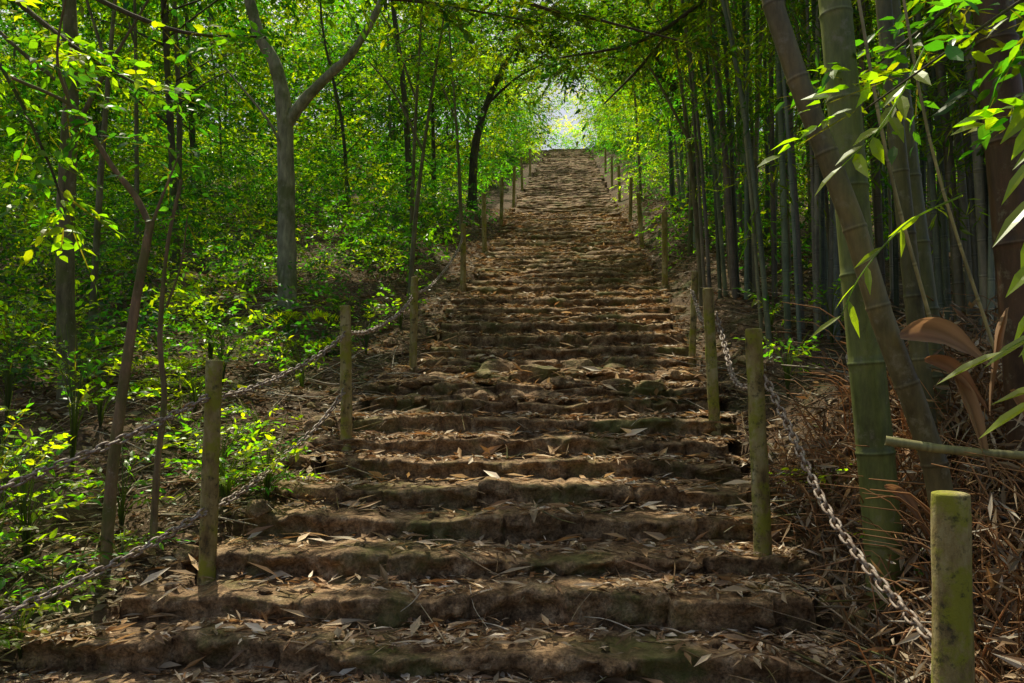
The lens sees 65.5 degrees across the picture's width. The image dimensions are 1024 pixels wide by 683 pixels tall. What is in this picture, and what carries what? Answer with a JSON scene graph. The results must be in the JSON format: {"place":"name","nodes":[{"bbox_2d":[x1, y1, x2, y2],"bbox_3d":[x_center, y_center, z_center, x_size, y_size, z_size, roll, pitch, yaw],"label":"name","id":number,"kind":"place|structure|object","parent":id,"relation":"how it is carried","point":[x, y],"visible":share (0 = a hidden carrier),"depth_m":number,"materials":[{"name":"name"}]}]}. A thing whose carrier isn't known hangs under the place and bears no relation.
{"place":"outdoors","nodes":[
{"label":"outdoors","id":0,"kind":"place"},
{"bbox_2d":[95,0,271,87],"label":"overhanging branch","id":1,"kind":"object","parent":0,"point":[219,38],"visible":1,"depth_m":6.30,"materials":[{"name":"green plant"}]},
{"bbox_2d":[0,0,864,149],"label":"sky","id":2,"kind":"structure","parent":0,"point":[563,112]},
{"bbox_2d":[317,0,580,66],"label":"overhanging branch","id":3,"kind":"object","parent":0,"point":[436,7],"visible":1,"depth_m":8.21,"materials":[{"name":"green plant"}]},
{"bbox_2d":[0,126,1023,682],"bbox_3d":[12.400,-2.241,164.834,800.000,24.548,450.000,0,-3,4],"label":"ground","id":4,"kind":"structure","parent":0,"point":[234,528],"depth_m":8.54,"materials":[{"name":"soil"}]},
{"bbox_2d":[0,582,48,649],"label":"leafy shrub","id":5,"kind":"object","parent":4,"relation":"on","point":[16,645],"visible":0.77,"depth_m":4.27,"materials":[{"name":"green plant"}]},
{"bbox_2d":[0,288,68,424],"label":"leafy shrub","id":6,"kind":"object","parent":4,"relation":"on","point":[8,377],"visible":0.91,"depth_m":6.99,"materials":[{"name":"green plant"}]},
{"bbox_2d":[0,392,73,531],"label":"leafy shrub","id":7,"kind":"object","parent":4,"relation":"on","point":[17,442],"visible":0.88,"depth_m":5.16,"materials":[{"name":"green plant"}]},
{"bbox_2d":[0,517,75,589],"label":"leafy shrub","id":8,"kind":"object","parent":4,"relation":"on","point":[4,535],"visible":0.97,"depth_m":4.74,"materials":[{"name":"green plant"}]},
{"bbox_2d":[0,579,92,659],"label":"leafy shrub","id":9,"kind":"object","parent":4,"relation":"on","point":[41,607],"visible":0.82,"depth_m":4.33,"materials":[{"name":"green plant"}]},
{"bbox_2d":[0,424,94,521],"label":"leafy shrub","id":10,"kind":"object","parent":4,"relation":"on","point":[54,436],"visible":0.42,"depth_m":5.56,"materials":[{"name":"green plant"}]},
{"bbox_2d":[0,431,120,558],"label":"leafy shrub","id":11,"kind":"object","parent":4,"relation":"on","point":[25,535],"visible":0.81,"depth_m":5.20,"materials":[{"name":"green plant"}]},
{"bbox_2d":[0,307,123,471],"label":"leafy shrub","id":12,"kind":"object","parent":4,"relation":"on","point":[75,403],"visible":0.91,"depth_m":6.27,"materials":[{"name":"green plant"}]},
{"bbox_2d":[8,280,116,362],"bbox_3d":[-4.590,-0.041,8.247,1.016,1.195,1.047,1,-3,-23],"label":"leafy shrub","id":13,"kind":"object","parent":4,"relation":"on","point":[78,303],"visible":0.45,"depth_m":8.09,"materials":[{"name":"green plant"}]},
{"bbox_2d":[0,545,129,604],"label":"leafy shrub","id":14,"kind":"object","parent":4,"relation":"on","point":[81,587],"visible":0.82,"depth_m":4.77,"materials":[{"name":"green plant"}]},
{"bbox_2d":[0,0,194,402],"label":"mossy tree","id":15,"kind":"object","parent":4,"relation":"on","point":[65,292],"visible":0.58,"depth_m":7.87,"materials":[{"name":"brown plant"}]},
{"bbox_2d":[37,343,160,426],"bbox_3d":[-3.719,0.421,7.347,1.014,0.818,0.943,0,-3,4],"label":"leafy shrub","id":16,"kind":"object","parent":4,"relation":"on","point":[101,413],"visible":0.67,"depth_m":7.25,"materials":[{"name":"green plant"}]},
{"bbox_2d":[85,0,116,333],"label":"slender tree","id":17,"kind":"object","parent":4,"relation":"on","point":[97,224],"visible":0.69,"depth_m":10.53,"materials":[{"name":"brown plant"}]},
{"bbox_2d":[0,0,222,568],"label":"bare sapling","id":18,"kind":"object","parent":4,"relation":"on","point":[109,501],"visible":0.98,"depth_m":5.17,"materials":[{"name":"brown plant"}]},
{"bbox_2d":[0,63,125,293],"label":"overhanging branch","id":19,"kind":"object","parent":18,"relation":"attached to","point":[38,184],"visible":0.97,"depth_m":5.32,"materials":[{"name":"green plant"}]},
{"bbox_2d":[1,0,241,182],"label":"overhanging branch","id":20,"kind":"object","parent":18,"relation":"attached to","point":[75,62],"visible":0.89,"depth_m":5.68,"materials":[{"name":"green plant"}]},
{"bbox_2d":[58,436,184,528],"bbox_3d":[-2.763,1.010,5.653,0.800,0.735,0.809,2,-3,-33],"label":"leafy shrub","id":21,"kind":"object","parent":4,"relation":"on","point":[121,515],"visible":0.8,"depth_m":5.65,"materials":[{"name":"green plant"}]},
{"bbox_2d":[49,527,195,567],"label":"leafy shrub","id":22,"kind":"object","parent":4,"relation":"on","point":[128,538],"visible":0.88,"depth_m":5.11,"materials":[{"name":"green plant"}]},
{"bbox_2d":[122,0,138,276],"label":"slender tree","id":23,"kind":"object","parent":4,"relation":"on","point":[136,132],"visible":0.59,"depth_m":13.68,"materials":[{"name":"brown plant"}]},
{"bbox_2d":[118,356,205,372],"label":"fern","id":24,"kind":"object","parent":4,"relation":"on","point":[173,362],"visible":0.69,"depth_m":8.93,"materials":[{"name":"green plant"}]},
{"bbox_2d":[129,375,222,394],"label":"fern","id":25,"kind":"object","parent":4,"relation":"on","point":[157,382],"visible":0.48,"depth_m":8.10,"materials":[{"name":"green plant"}]},
{"bbox_2d":[125,402,245,459],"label":"leafy shrub","id":26,"kind":"object","parent":4,"relation":"on","point":[201,418],"visible":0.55,"depth_m":6.78,"materials":[{"name":"green plant"}]},
{"bbox_2d":[141,357,231,411],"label":"leafy shrub","id":27,"kind":"object","parent":4,"relation":"on","point":[194,398],"visible":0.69,"depth_m":7.57,"materials":[{"name":"green plant"}]},
{"bbox_2d":[138,156,239,542],"bbox_3d":[-2.241,0.121,5.496,0.647,2.691,0.638,1,-3,-23],"label":"slender sapling","id":28,"kind":"object","parent":4,"relation":"on","point":[153,529],"visible":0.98,"depth_m":5.48,"materials":[{"name":"brown plant"}]},
{"bbox_2d":[197,359,222,584],"bbox_3d":[-1.947,0.958,5.119,0.143,1.684,0.122,0,-3,4],"label":"mossy chain post","id":29,"kind":"object","parent":4,"relation":"on","point":[209,503],"visible":0.84,"depth_m":5.09,"materials":[{"name":"wood"}]},
{"bbox_2d":[0,508,206,619],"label":"chain rail","id":30,"kind":"object","parent":29,"relation":"attached to","point":[59,588],"visible":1,"depth_m":4.47,"materials":[{"name":"metal"}]},
{"bbox_2d":[0,394,208,493],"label":"chain rail","id":31,"kind":"object","parent":29,"relation":"attached to","point":[34,473],"visible":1,"depth_m":4.50,"materials":[{"name":"metal"}]},
{"bbox_2d":[197,388,345,517],"bbox_3d":[-1.717,0.756,6.000,0.077,0.801,2.029,-1,-3,15],"label":"chain rail","id":32,"kind":"object","parent":29,"relation":"attached to","point":[280,460],"visible":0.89,"depth_m":5.90,"materials":[{"name":"metal"}]},
{"bbox_2d":[165,276,258,359],"bbox_3d":[-3.604,-0.203,9.506,1.040,1.118,0.815,2,-3,-30],"label":"leafy shrub","id":33,"kind":"object","parent":4,"relation":"on","point":[209,347],"visible":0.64,"depth_m":9.49,"materials":[{"name":"green plant"}]},
{"bbox_2d":[157,413,279,484],"bbox_3d":[-2.316,0.873,6.295,0.786,0.643,0.970,-2,-3,34],"label":"leafy shrub","id":34,"kind":"object","parent":4,"relation":"on","point":[223,456],"visible":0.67,"depth_m":6.28,"materials":[{"name":"green plant"}]},
{"bbox_2d":[171,306,273,385],"bbox_3d":[-3.043,0.080,8.456,1.031,0.930,0.921,0,-3,4],"label":"leafy shrub","id":35,"kind":"object","parent":4,"relation":"on","point":[222,352],"visible":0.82,"depth_m":8.48,"materials":[{"name":"green plant"}]},
{"bbox_2d":[161,427,291,511],"bbox_3d":[-2.104,0.980,5.929,0.979,0.649,0.939,0,-3,4],"label":"leafy shrub","id":36,"kind":"object","parent":4,"relation":"on","point":[225,489],"visible":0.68,"depth_m":5.84,"materials":[{"name":"green plant"}]},
{"bbox_2d":[200,430,323,500],"bbox_3d":[-1.835,0.959,6.036,0.906,0.600,0.864,0,-3,4],"label":"leafy shrub","id":37,"kind":"object","parent":4,"relation":"on","point":[268,480],"visible":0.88,"depth_m":5.94,"materials":[{"name":"green plant"}]},
{"bbox_2d":[221,401,306,441],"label":"leafy shrub","id":38,"kind":"object","parent":4,"relation":"on","point":[240,409],"visible":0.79,"depth_m":7.07,"materials":[{"name":"green plant"}]},
{"bbox_2d":[180,0,382,309],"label":"forked tree","id":39,"kind":"object","parent":4,"relation":"on","point":[287,114],"visible":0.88,"depth_m":12.37,"materials":[{"name":"grey plant"}]},
{"bbox_2d":[254,342,328,386],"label":"leafy shrub","id":40,"kind":"object","parent":4,"relation":"on","point":[301,379],"visible":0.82,"depth_m":8.53,"materials":[{"name":"green plant"}]},
{"bbox_2d":[259,328,339,375],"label":"leafy shrub","id":41,"kind":"object","parent":4,"relation":"on","point":[304,345],"visible":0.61,"depth_m":9.72,"materials":[{"name":"green plant"}]},
{"bbox_2d":[262,309,339,326],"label":"fern","id":42,"kind":"object","parent":4,"relation":"on","point":[290,314],"visible":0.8,"depth_m":11.38,"materials":[{"name":"green plant"}]},
{"bbox_2d":[340,305,351,453],"bbox_3d":[-1.458,0.444,7.016,0.131,1.534,0.112,0,-3,4],"label":"mossy chain post","id":43,"kind":"object","parent":4,"relation":"on","point":[346,372],"visible":0.8,"depth_m":6.99,"materials":[{"name":"wood"}]},
{"bbox_2d":[199,331,345,400],"bbox_3d":[-1.718,0.145,6.031,0.077,0.575,2.030,-1,-3,15],"label":"chain rail","id":44,"kind":"object","parent":43,"relation":"attached to","point":[258,384],"visible":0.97,"depth_m":5.96,"materials":[{"name":"metal"}]},
{"bbox_2d":[351,295,412,335],"bbox_3d":[-1.337,-0.310,8.348,0.075,0.641,2.570,0,-3,6],"label":"chain rail","id":45,"kind":"object","parent":43,"relation":"attached to","point":[381,325],"visible":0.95,"depth_m":8.32,"materials":[{"name":"metal"}]},
{"bbox_2d":[329,306,399,354],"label":"leafy shrub","id":46,"kind":"object","parent":4,"relation":"on","point":[365,344],"visible":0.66,"depth_m":10.52,"materials":[{"name":"green plant"}]},
{"bbox_2d":[0,0,787,119],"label":"overhead canopy","id":47,"kind":"object","parent":4,"relation":"on","point":[127,5],"visible":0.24,"depth_m":21.88,"materials":[{"name":"green plant"}]},
{"bbox_2d":[411,0,748,83],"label":"overhanging branch","id":48,"kind":"object","parent":47,"relation":"attached to","point":[569,15],"visible":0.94,"depth_m":8.56,"materials":[{"name":"green plant"}]},
{"bbox_2d":[364,278,431,328],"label":"leafy shrub","id":49,"kind":"object","parent":4,"relation":"on","point":[400,319],"visible":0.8,"depth_m":11.62,"materials":[{"name":"green plant"}]},
{"bbox_2d":[409,277,417,371],"bbox_3d":[-1.193,-0.036,9.629,0.114,1.503,0.104,0,-3,4],"label":"mossy chain post","id":50,"kind":"object","parent":4,"relation":"on","point":[413,324],"visible":0.79,"depth_m":9.60,"materials":[{"name":"wood"}]},
{"bbox_2d":[370,0,472,274],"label":"slender tree","id":51,"kind":"object","parent":4,"relation":"on","point":[415,95],"visible":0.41,"depth_m":15.92,"materials":[{"name":"brown plant"}]},
{"bbox_2d":[15,148,853,682],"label":"stone stairway","id":52,"kind":"object","parent":4,"relation":"on","point":[561,182],"visible":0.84,"depth_m":5.45,"materials":[{"name":"stone"}]},
{"bbox_2d":[0,211,855,682],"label":"fallen leaves on steps","id":53,"kind":"object","parent":52,"relation":"on","point":[30,675],"visible":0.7,"depth_m":5.15,"materials":[{"name":"plant"}]},
{"bbox_2d":[123,246,880,679],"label":"loose rocks","id":54,"kind":"object","parent":52,"relation":"on","point":[255,508],"visible":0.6,"depth_m":8.09,"materials":[{"name":"stone"}]},
{"bbox_2d":[356,0,512,300],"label":"slender tree","id":55,"kind":"object","parent":4,"relation":"on","point":[436,56],"visible":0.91,"depth_m":13.32,"materials":[{"name":"green plant"}]},
{"bbox_2d":[394,0,510,248],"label":"slender tree","id":56,"kind":"object","parent":4,"relation":"on","point":[454,113],"visible":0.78,"depth_m":18.38,"materials":[{"name":"brown plant"}]},
{"bbox_2d":[460,223,465,294],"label":"mossy chain post","id":57,"kind":"object","parent":4,"relation":"on","point":[463,263],"visible":0.78,"depth_m":13.95,"materials":[{"name":"wood"}]},
{"bbox_2d":[418,236,463,294],"bbox_3d":[-1.029,-1.209,11.832,0.079,1.513,4.269,0,-3,5],"label":"chain rail","id":58,"kind":"object","parent":57,"relation":"attached to","point":[427,288],"visible":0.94,"depth_m":11.80,"materials":[{"name":"metal"}]},
{"bbox_2d":[0,35,956,415],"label":"undergrowth bushes","id":59,"kind":"object","parent":4,"relation":"on","point":[368,173],"visible":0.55,"depth_m":17.61,"materials":[{"name":"green plant"}]},
{"bbox_2d":[481,193,486,258],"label":"mossy chain post","id":60,"kind":"object","parent":4,"relation":"on","point":[484,235],"visible":0.81,"depth_m":17.70,"materials":[{"name":"wood"}]},
{"bbox_2d":[0,0,972,275],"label":"background forest","id":61,"kind":"object","parent":4,"relation":"on","point":[340,108],"visible":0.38,"depth_m":32.94,"materials":[{"name":"green plant"}]},
{"bbox_2d":[0,222,1023,682],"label":"fallen twigs","id":62,"kind":"object","parent":4,"relation":"on","point":[320,398],"visible":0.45,"depth_m":7.05,"materials":[{"name":"wood"}]},
{"bbox_2d":[399,0,662,210],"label":"arching tree","id":63,"kind":"object","parent":4,"relation":"on","point":[486,104],"visible":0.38,"depth_m":23.33,"materials":[{"name":"green plant"}]},
{"bbox_2d":[459,0,742,203],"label":"arching tree","id":64,"kind":"object","parent":4,"relation":"on","point":[674,86],"visible":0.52,"depth_m":18.62,"materials":[{"name":"green plant"}]},
{"bbox_2d":[598,7,660,199],"bbox_3d":[3.598,-7.817,24.273,2.504,7.541,1.742,0,-3,4],"label":"slender tree","id":65,"kind":"object","parent":4,"relation":"on","point":[639,163],"visible":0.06,"depth_m":24.07,"materials":[{"name":"brown plant"}]},
{"bbox_2d":[636,193,643,248],"bbox_3d":[2.896,-2.516,17.875,0.206,1.656,0.112,0,-3,4],"label":"mossy chain post","id":66,"kind":"object","parent":4,"relation":"on","point":[640,220],"visible":0.75,"depth_m":17.85,"materials":[{"name":"wood"}]},
{"bbox_2d":[661,212,667,293],"bbox_3d":[2.633,-1.365,13.721,0.111,1.753,0.109,0,-3,4],"label":"mossy chain post","id":67,"kind":"object","parent":4,"relation":"on","point":[664,250],"visible":0.75,"depth_m":13.70,"materials":[{"name":"wood"}]},
{"bbox_2d":[587,0,760,305],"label":"slender tree","id":68,"kind":"object","parent":4,"relation":"on","point":[685,130],"visible":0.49,"depth_m":11.98,"materials":[{"name":"green plant"}]},
{"bbox_2d":[573,1,719,145],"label":"overhanging branch","id":69,"kind":"object","parent":68,"relation":"attached to","point":[643,63],"visible":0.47,"depth_m":12.10,"materials":[{"name":"green plant"}]},
{"bbox_2d":[633,0,751,256],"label":"slender tree","id":70,"kind":"object","parent":4,"relation":"on","point":[690,233],"visible":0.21,"depth_m":14.91,"materials":[{"name":"brown plant"}]},
{"bbox_2d":[689,271,697,371],"bbox_3d":[2.246,-0.173,9.879,0.144,1.404,0.095,0,-3,4],"label":"mossy chain post","id":71,"kind":"object","parent":4,"relation":"on","point":[693,316],"visible":0.79,"depth_m":9.85,"materials":[{"name":"wood"}]},
{"bbox_2d":[702,288,720,434],"bbox_3d":[1.809,0.317,7.178,0.165,1.605,0.115,0,-3,4],"label":"mossy chain post","id":72,"kind":"object","parent":4,"relation":"on","point":[711,361],"visible":0.84,"depth_m":7.15,"materials":[{"name":"wood"}]},
{"bbox_2d":[745,328,772,556],"bbox_3d":[1.578,0.805,5.063,0.168,1.785,0.124,0,-3,4],"label":"mossy chain post","id":73,"kind":"object","parent":4,"relation":"on","point":[761,514],"visible":0.88,"depth_m":5.03,"materials":[{"name":"wood"}]},
{"bbox_2d":[715,315,765,390],"bbox_3d":[1.726,0.042,6.142,0.078,0.667,2.066,0,-3,7],"label":"chain rail","id":74,"kind":"object","parent":73,"relation":"attached to","point":[736,382],"visible":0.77,"depth_m":6.56,"materials":[{"name":"metal"}]},
{"bbox_2d":[733,270,811,337],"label":"leafy shrub","id":75,"kind":"object","parent":4,"relation":"on","point":[772,311],"visible":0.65,"depth_m":8.85,"materials":[{"name":"green plant"}]},
{"bbox_2d":[732,332,830,396],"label":"leafy shrub","id":76,"kind":"object","parent":4,"relation":"on","point":[786,370],"visible":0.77,"depth_m":7.21,"materials":[{"name":"green plant"}]},
{"bbox_2d":[614,0,1001,366],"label":"bamboo thicket","id":77,"kind":"object","parent":4,"relation":"on","point":[970,209],"visible":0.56,"depth_m":8.89,"materials":[{"name":"green plant"}]},
{"bbox_2d":[535,0,739,103],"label":"overhanging branch","id":78,"kind":"object","parent":77,"relation":"attached to","point":[679,23],"visible":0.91,"depth_m":10.14,"materials":[{"name":"green plant"}]},
{"bbox_2d":[778,274,844,344],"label":"leafy shrub","id":79,"kind":"object","parent":4,"relation":"on","point":[830,327],"visible":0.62,"depth_m":8.01,"materials":[{"name":"green plant"}]},
{"bbox_2d":[769,461,855,498],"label":"leafy shrub","id":80,"kind":"object","parent":4,"relation":"on","point":[822,476],"visible":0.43,"depth_m":5.41,"materials":[{"name":"green plant"}]},
{"bbox_2d":[761,0,953,514],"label":"bamboo culm","id":81,"kind":"object","parent":4,"relation":"on","point":[906,382],"visible":0.73,"depth_m":4.06,"materials":[{"name":"plant"}]},
{"bbox_2d":[818,0,905,609],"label":"bamboo culm","id":82,"kind":"object","parent":4,"relation":"on","point":[871,410],"visible":0.7,"depth_m":4.41,"materials":[{"name":"plant"}]},
{"bbox_2d":[771,0,1022,164],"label":"overhanging branch","id":83,"kind":"object","parent":82,"relation":"attached to","point":[958,19],"visible":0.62,"depth_m":4.66,"materials":[{"name":"green plant"}]},
{"bbox_2d":[931,0,1023,130],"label":"overhanging branch","id":84,"kind":"object","parent":83,"relation":"attached to","point":[982,95],"visible":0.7,"depth_m":4.28,"materials":[{"name":"green plant"}]},
{"bbox_2d":[713,293,1023,682],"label":"dead bamboo straw","id":85,"kind":"object","parent":4,"relation":"on","point":[994,539],"visible":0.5,"depth_m":4.40,"materials":[{"name":"brown plant"}]},
{"bbox_2d":[884,484,930,539],"bbox_3d":[2.046,0.880,4.119,0.218,0.283,0.056,-1,-3,18],"label":"dry bamboo sheath","id":86,"kind":"object","parent":85,"relation":"on","point":[908,499],"visible":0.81,"depth_m":4.12,"materials":[{"name":"brown plant"}]},
{"bbox_2d":[899,317,992,368],"bbox_3d":[2.100,0.010,3.868,0.409,0.253,0.100,-1,-3,15],"label":"dry bamboo sheath","id":87,"kind":"object","parent":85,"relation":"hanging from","point":[938,330],"visible":0.94,"depth_m":3.88,"materials":[{"name":"brown plant"}]},
{"bbox_2d":[925,354,989,412],"bbox_3d":[2.156,0.203,3.866,0.280,0.280,0.069,-1,-3,16],"label":"dry bamboo sheath","id":88,"kind":"object","parent":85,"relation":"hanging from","point":[949,364],"visible":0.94,"depth_m":3.88,"materials":[{"name":"brown plant"}]},
{"bbox_2d":[954,374,994,485],"bbox_3d":[2.218,0.420,3.822,0.158,0.533,0.067,-2,-3,28],"label":"dry bamboo sheath","id":89,"kind":"object","parent":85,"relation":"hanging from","point":[969,398],"visible":0.98,"depth_m":3.83,"materials":[{"name":"brown plant"}]},
{"bbox_2d":[989,307,1008,414],"bbox_3d":[2.393,0.094,3.917,0.143,0.533,0.067,2,-3,-34],"label":"dry bamboo sheath","id":90,"kind":"object","parent":85,"relation":"attached to","point":[999,333],"visible":0.91,"depth_m":3.92,"materials":[{"name":"brown plant"}]},
{"bbox_2d":[979,387,1023,438],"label":"bamboo leaf spray","id":91,"kind":"object","parent":85,"relation":"on","point":[1007,416],"visible":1,"depth_m":2.87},
{"bbox_2d":[875,0,937,488],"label":"bamboo culm","id":92,"kind":"object","parent":4,"relation":"on","point":[915,311],"visible":0.42,"depth_m":5.03,"materials":[{"name":"plant"}]},
{"bbox_2d":[892,0,956,458],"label":"bamboo culm","id":93,"kind":"object","parent":4,"relation":"on","point":[925,260],"visible":0.27,"depth_m":5.29,"materials":[{"name":"plant"}]},
{"bbox_2d":[902,0,999,360],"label":"bamboo culm","id":94,"kind":"object","parent":4,"relation":"on","point":[977,297],"visible":0.85,"depth_m":4.18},
{"bbox_2d":[931,490,974,682],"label":"mossy chain post","id":95,"kind":"object","parent":4,"relation":"on","point":[953,655],"visible":1,"depth_m":2.99,"materials":[{"name":"wood"}]},
{"bbox_2d":[763,374,931,648],"bbox_3d":[1.631,0.712,4.057,0.077,1.106,1.956,0,-3,-2],"label":"chain rail","id":96,"kind":"object","parent":95,"relation":"attached to","point":[921,630],"visible":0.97,"depth_m":3.90,"materials":[{"name":"metal"}]},
{"bbox_2d":[972,0,1023,520],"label":"bamboo culm","id":97,"kind":"object","parent":4,"relation":"on","point":[1001,172],"visible":0.52,"depth_m":4.58,"materials":[{"name":"plant"}]},
{"bbox_2d":[758,0,1023,166],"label":"overhanging branch","id":98,"kind":"object","parent":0,"point":[953,51],"visible":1,"depth_m":3.52,"materials":[{"name":"green plant"}]},
{"bbox_2d":[814,48,931,196],"bbox_3d":[1.708,-1.037,3.599,0.686,0.789,0.216,1,-3,-21],"label":"bamboo leaf spray","id":99,"kind":"object","parent":98,"relation":"attached to","point":[875,144],"visible":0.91,"depth_m":3.55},
{"bbox_2d":[809,194,962,338],"bbox_3d":[1.802,-0.367,3.761,0.806,0.714,0.179,0,-3,-5],"label":"bamboo leaf spray","id":100,"kind":"object","parent":98,"relation":"hanging from","point":[872,254],"visible":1,"depth_m":3.73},
{"bbox_2d":[857,0,931,316],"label":"bamboo culm","id":101,"kind":"object","parent":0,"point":[915,267],"visible":0.89,"depth_m":4.41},
{"bbox_2d":[885,436,1023,459],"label":"bamboo culm","id":102,"kind":"object","parent":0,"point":[928,446],"visible":0.98,"depth_m":3.84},
{"bbox_2d":[950,44,1022,159],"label":"overhanging branch","id":103,"kind":"object","parent":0,"point":[968,123],"visible":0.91,"depth_m":3.40,"materials":[{"name":"green plant"}]},
{"bbox_2d":[992,94,1023,339],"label":"bamboo leaf spray","id":104,"kind":"object","parent":103,"relation":"attached to","point":[1016,215],"visible":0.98,"depth_m":3.09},
{"bbox_2d":[938,335,1023,383],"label":"bamboo leaf spray","id":105,"kind":"object","parent":104,"relation":"attached to","point":[1010,347],"visible":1,"depth_m":2.82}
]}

